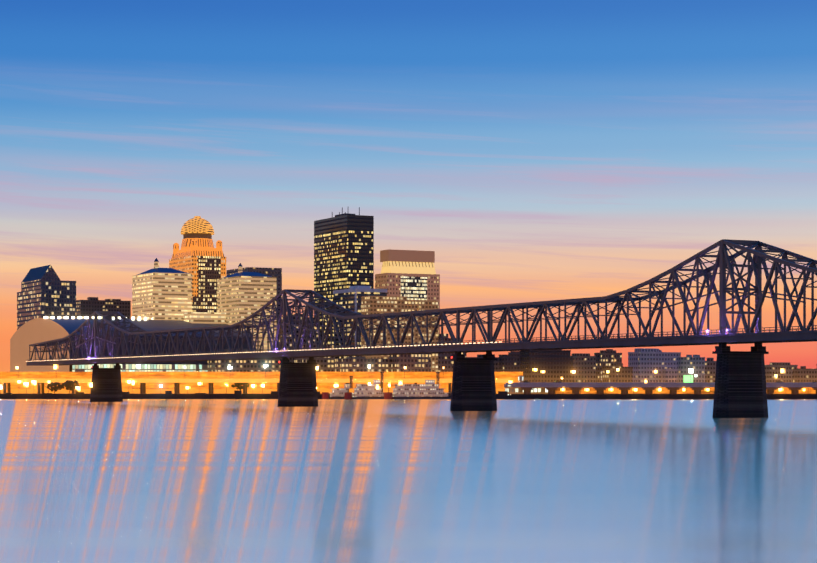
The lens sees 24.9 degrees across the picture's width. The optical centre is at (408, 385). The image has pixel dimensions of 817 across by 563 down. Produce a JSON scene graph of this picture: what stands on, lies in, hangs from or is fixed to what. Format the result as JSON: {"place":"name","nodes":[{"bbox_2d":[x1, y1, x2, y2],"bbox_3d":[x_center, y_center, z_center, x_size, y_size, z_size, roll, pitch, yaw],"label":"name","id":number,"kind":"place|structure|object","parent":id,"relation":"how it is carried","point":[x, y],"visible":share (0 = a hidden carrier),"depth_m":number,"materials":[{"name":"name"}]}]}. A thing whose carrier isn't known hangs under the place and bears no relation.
{"place":"outdoors","nodes":[
{"label":"outdoors","id":0,"kind":"place"},
{"bbox_2d":[17,265,75,329],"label":"office building","id":1,"kind":"structure","parent":0,"point":[46,292],"depth_m":1665.17,"materials":[{"name":"blue"}]},
{"bbox_2d":[76,297,130,318],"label":"building block","id":2,"kind":"structure","parent":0,"point":[88,307],"depth_m":1913.80,"materials":[{"name":"concrete"}]},
{"bbox_2d":[208,349,281,371],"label":"building block","id":3,"kind":"structure","parent":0,"point":[256,365],"depth_m":1432.84,"materials":[{"name":"brown concrete"}]},
{"bbox_2d":[227,267,281,348],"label":"building block","id":4,"kind":"structure","parent":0,"point":[275,272],"depth_m":1653.83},
{"bbox_2d":[279,314,314,362],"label":"building block","id":5,"kind":"structure","parent":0,"point":[291,360],"depth_m":1527.36,"materials":[{"name":"concrete"}]},
{"bbox_2d":[294,341,335,371],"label":"building block","id":6,"kind":"structure","parent":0,"point":[326,364],"depth_m":1407.62,"materials":[{"name":"concrete"}]},
{"bbox_2d":[335,356,391,371],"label":"building block","id":7,"kind":"structure","parent":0,"point":[355,364],"depth_m":1368.12,"materials":[{"name":"brown concrete"}]},
{"bbox_2d":[361,296,437,371],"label":"hotel building","id":8,"kind":"structure","parent":0,"point":[379,304],"depth_m":1431.51,"materials":[{"name":"brown concrete"}]},
{"bbox_2d":[0,393,815,394],"bbox_3d":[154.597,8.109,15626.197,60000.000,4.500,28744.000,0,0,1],"label":"embankment","id":9,"kind":"structure","parent":0,"point":[329,394],"depth_m":1256.23,"materials":[{"name":"concrete"}]},
{"bbox_2d":[10,316,251,371],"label":"arena building","id":10,"kind":"structure","parent":9,"relation":"on","point":[28,333],"depth_m":1450.86,"materials":[{"name":"grey glass"}]},
{"bbox_2d":[132,258,191,319],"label":"office building","id":11,"kind":"structure","parent":9,"relation":"on","point":[158,293],"depth_m":1511.23,"materials":[{"name":"beige concrete"}]},
{"bbox_2d":[169,216,225,312],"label":"domed skyscraper","id":12,"kind":"structure","parent":9,"relation":"on","point":[199,257],"depth_m":1862.72,"materials":[{"name":"brown"}]},
{"bbox_2d":[184,312,225,323],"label":"building","id":13,"kind":"structure","parent":9,"relation":"on","point":[206,317],"depth_m":1497.66,"materials":[{"name":"beige concrete"}]},
{"bbox_2d":[217,263,276,350],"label":"office building","id":14,"kind":"structure","parent":9,"relation":"on","point":[241,295],"depth_m":1490.61,"materials":[{"name":"beige concrete"}]},
{"bbox_2d":[314,207,373,344],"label":"skyscraper","id":15,"kind":"structure","parent":9,"relation":"on","point":[344,251],"depth_m":1772.72,"materials":[{"name":"grey glass"}]},
{"bbox_2d":[333,286,386,358],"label":"building","id":16,"kind":"structure","parent":9,"relation":"on","point":[350,298],"depth_m":1570.08,"materials":[{"name":"grey concrete"}]},
{"bbox_2d":[375,249,439,333],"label":"office tower","id":17,"kind":"structure","parent":9,"relation":"on","point":[410,274],"depth_m":1783.54,"materials":[{"name":"brown concrete"}]},
{"bbox_2d":[0,365,816,398],"bbox_3d":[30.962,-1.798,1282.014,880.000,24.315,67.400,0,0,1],"label":"waterfront","id":18,"kind":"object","parent":9,"relation":"on","point":[200,385],"depth_m":1292.67,"materials":[{"name":"orange"}]},
{"bbox_2d":[45,382,61,393],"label":"tree","id":19,"kind":"object","parent":18,"relation":"on","point":[55,388],"visible":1,"depth_m":1261.58,"materials":[{"name":"brown plant"}]},
{"bbox_2d":[62,380,79,393],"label":"tree","id":20,"kind":"object","parent":18,"relation":"on","point":[68,384],"visible":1,"depth_m":1266.95,"materials":[{"name":"brown plant"}]},
{"bbox_2d":[231,383,249,389],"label":"tree","id":21,"kind":"object","parent":18,"relation":"on","point":[238,385],"visible":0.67,"depth_m":1298.79,"materials":[{"name":"brown plant"}]},
{"bbox_2d":[464,355,498,371],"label":"building block","id":22,"kind":"structure","parent":9,"relation":"on","point":[496,365],"depth_m":1613.47,"materials":[{"name":"concrete"}]},
{"bbox_2d":[499,351,519,371],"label":"building block","id":23,"kind":"structure","parent":9,"relation":"on","point":[510,362],"depth_m":1582.22,"materials":[{"name":"concrete"}]},
{"bbox_2d":[505,375,547,394],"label":"dock building","id":24,"kind":"structure","parent":9,"relation":"on","point":[519,390],"depth_m":1258.86,"materials":[{"name":"white"}]},
{"bbox_2d":[520,350,570,382],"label":"arts building","id":25,"kind":"structure","parent":9,"relation":"on","point":[550,366],"depth_m":1526.57,"materials":[{"name":"brown concrete"}]},
{"bbox_2d":[571,353,595,382],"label":"tan office building","id":26,"kind":"structure","parent":9,"relation":"on","point":[583,367],"depth_m":1562.90,"materials":[{"name":"beige concrete"}]},
{"bbox_2d":[594,349,621,382],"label":"building","id":27,"kind":"structure","parent":9,"relation":"on","point":[609,358],"depth_m":1641.93,"materials":[{"name":"concrete"}]},
{"bbox_2d":[602,363,632,382],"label":"building block","id":28,"kind":"structure","parent":9,"relation":"on","point":[619,373],"depth_m":1502.94,"materials":[{"name":"brown concrete"}]},
{"bbox_2d":[628,348,680,382],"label":"building","id":29,"kind":"structure","parent":9,"relation":"on","point":[645,363],"depth_m":1564.38,"materials":[{"name":"concrete"}]},
{"bbox_2d":[684,375,692,382],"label":"illuminated sign","id":30,"kind":"object","parent":9,"relation":"on","point":[688,378],"visible":0.36,"depth_m":1510.62,"materials":[{"name":"green"}]},
{"bbox_2d":[677,355,704,382],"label":"building","id":31,"kind":"structure","parent":9,"relation":"on","point":[687,364],"depth_m":1532.20,"materials":[{"name":"concrete"}]},
{"bbox_2d":[705,358,715,382],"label":"building block","id":32,"kind":"structure","parent":9,"relation":"on","point":[710,368],"depth_m":1600.43,"materials":[{"name":"concrete"}]},
{"bbox_2d":[765,362,797,382],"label":"building block","id":33,"kind":"structure","parent":9,"relation":"on","point":[782,371],"depth_m":1601.47,"materials":[{"name":"brown concrete"}]},
{"bbox_2d":[792,366,816,382],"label":"building block","id":34,"kind":"structure","parent":9,"relation":"on","point":[802,374],"depth_m":1560.15,"materials":[{"name":"brown concrete"}]},
{"bbox_2d":[0,399,816,562],"bbox_3d":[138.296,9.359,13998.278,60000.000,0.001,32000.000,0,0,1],"label":"river water","id":35,"kind":"structure","parent":0,"point":[407,481],"depth_m":178.09,"materials":[{"name":"blue liquid"}]},
{"bbox_2d":[90,363,122,401],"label":"bridge pier","id":36,"kind":"structure","parent":35,"relation":"in","point":[106,384],"depth_m":1042.36,"materials":[{"name":"concrete"}]},
{"bbox_2d":[26,239,816,365],"bbox_3d":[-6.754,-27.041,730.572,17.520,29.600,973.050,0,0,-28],"label":"bridge truss","id":37,"kind":"object","parent":36,"relation":"on","point":[758,260],"visible":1,"depth_m":647.05,"materials":[{"name":"metal"}]},
{"bbox_2d":[277,357,317,406],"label":"bridge pier","id":38,"kind":"structure","parent":35,"relation":"in","point":[297,385],"depth_m":808.12,"materials":[{"name":"concrete"}]},
{"bbox_2d":[322,376,352,398],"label":"riverboat","id":39,"kind":"object","parent":35,"relation":"on","point":[337,393],"visible":0.83,"depth_m":1239.11,"materials":[{"name":"grey"}]},
{"bbox_2d":[344,372,388,398],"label":"riverboat","id":40,"kind":"object","parent":35,"relation":"on","point":[367,391],"visible":0.96,"depth_m":1238.31,"materials":[{"name":"grey"}]},
{"bbox_2d":[384,372,450,398],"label":"riverboat","id":41,"kind":"object","parent":35,"relation":"on","point":[429,389],"visible":1,"depth_m":1236.75,"materials":[{"name":"grey"}]},
{"bbox_2d":[450,351,496,410],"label":"bridge pier","id":42,"kind":"structure","parent":35,"relation":"in","point":[473,385],"depth_m":669.68,"materials":[{"name":"concrete"}]},
{"bbox_2d":[712,342,768,417],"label":"bridge pier","id":43,"kind":"structure","parent":35,"relation":"in","point":[740,390],"depth_m":531.11,"materials":[{"name":"concrete"}]},
{"bbox_2d":[0,0,816,371],"label":"sky","id":44,"kind":"structure","parent":0,"point":[542,150],"materials":[{"name":"blue"}]},
{"bbox_2d":[389,344,430,371],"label":"building block","id":45,"kind":"structure","parent":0,"point":[415,362],"depth_m":1375.22,"materials":[{"name":"brown concrete"}]},
{"bbox_2d":[438,334,462,371],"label":"building block","id":46,"kind":"structure","parent":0,"point":[445,362],"depth_m":1484.80,"materials":[{"name":"concrete"}]}
]}

